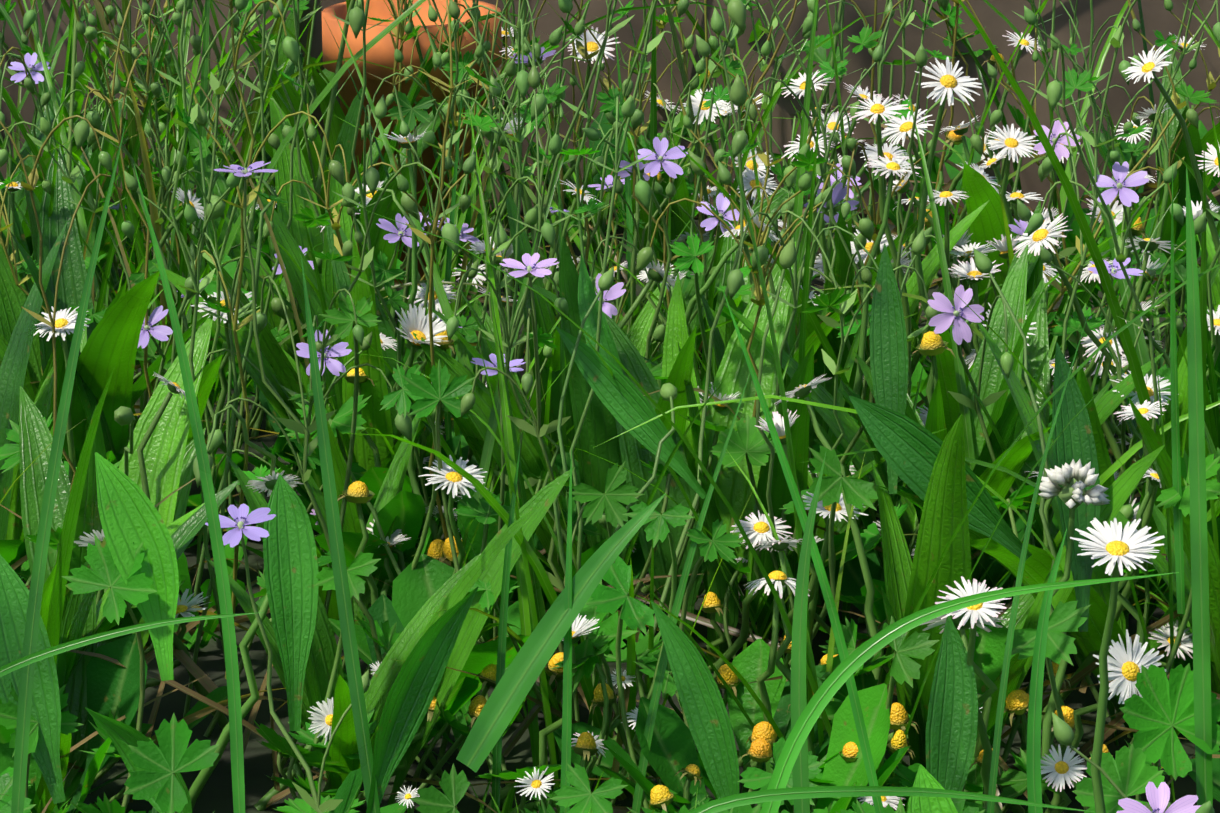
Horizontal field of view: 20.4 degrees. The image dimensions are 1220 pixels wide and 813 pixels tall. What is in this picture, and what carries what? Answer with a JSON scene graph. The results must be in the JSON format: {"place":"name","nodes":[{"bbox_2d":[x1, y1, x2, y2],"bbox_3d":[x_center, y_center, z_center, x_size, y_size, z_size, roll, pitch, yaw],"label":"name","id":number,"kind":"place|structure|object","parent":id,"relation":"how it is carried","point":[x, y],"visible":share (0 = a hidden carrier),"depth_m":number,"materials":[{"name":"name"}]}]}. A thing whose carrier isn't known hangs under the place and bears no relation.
{"place":"outdoors","nodes":[
{"label":"outdoors","id":0,"kind":"place"},
{"bbox_2d":[22,218,1219,812],"bbox_3d":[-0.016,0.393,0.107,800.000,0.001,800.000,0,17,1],"label":"ground","id":1,"kind":"structure","parent":0,"point":[216,794],"depth_m":1.07,"materials":[{"name":"soil"}]},
{"bbox_2d":[321,0,501,282],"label":"terracotta pot","id":2,"kind":"object","parent":1,"relation":"on","point":[381,51],"visible":0.38,"depth_m":1.55,"materials":[{"name":"orange ceramic"}]},
{"bbox_2d":[8,47,1201,812],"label":"purple flowers","id":3,"kind":"object","parent":1,"relation":"on","point":[1158,797],"visible":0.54,"depth_m":1.09,"materials":[{"name":"purple plant"}]},
{"bbox_2d":[0,0,1219,812],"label":"plantain leaves","id":4,"kind":"object","parent":1,"relation":"on","point":[930,468],"visible":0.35,"depth_m":1.07,"materials":[{"name":"green plant"}]},
{"bbox_2d":[0,0,1219,812],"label":"plant stems","id":5,"kind":"object","parent":1,"relation":"on","point":[90,128],"visible":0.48,"depth_m":1.10,"materials":[{"name":"green plant"}]},
{"bbox_2d":[6,31,1219,803],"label":"daisy flower centers","id":6,"kind":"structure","parent":5,"relation":"attached to","point":[764,735],"depth_m":1.00,"materials":[{"name":"yellow plant"}]},
{"bbox_2d":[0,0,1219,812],"bbox_3d":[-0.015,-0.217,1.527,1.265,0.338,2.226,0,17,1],"label":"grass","id":7,"kind":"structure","parent":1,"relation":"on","point":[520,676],"depth_m":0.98,"materials":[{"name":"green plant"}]},
{"bbox_2d":[0,0,1219,812],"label":"lobed leaves","id":8,"kind":"object","parent":1,"relation":"on","point":[1158,710],"visible":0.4,"depth_m":0.99,"materials":[{"name":"green plant"}]},
{"bbox_2d":[0,0,1219,220],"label":"wall","id":9,"kind":"structure","parent":1,"relation":"on","point":[1158,16],"depth_m":1.67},
{"bbox_2d":[0,26,1219,809],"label":"daisy petals","id":10,"kind":"object","parent":1,"relation":"on","point":[1084,476],"visible":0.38,"depth_m":1.11,"materials":[{"name":"white plant"}]}
]}

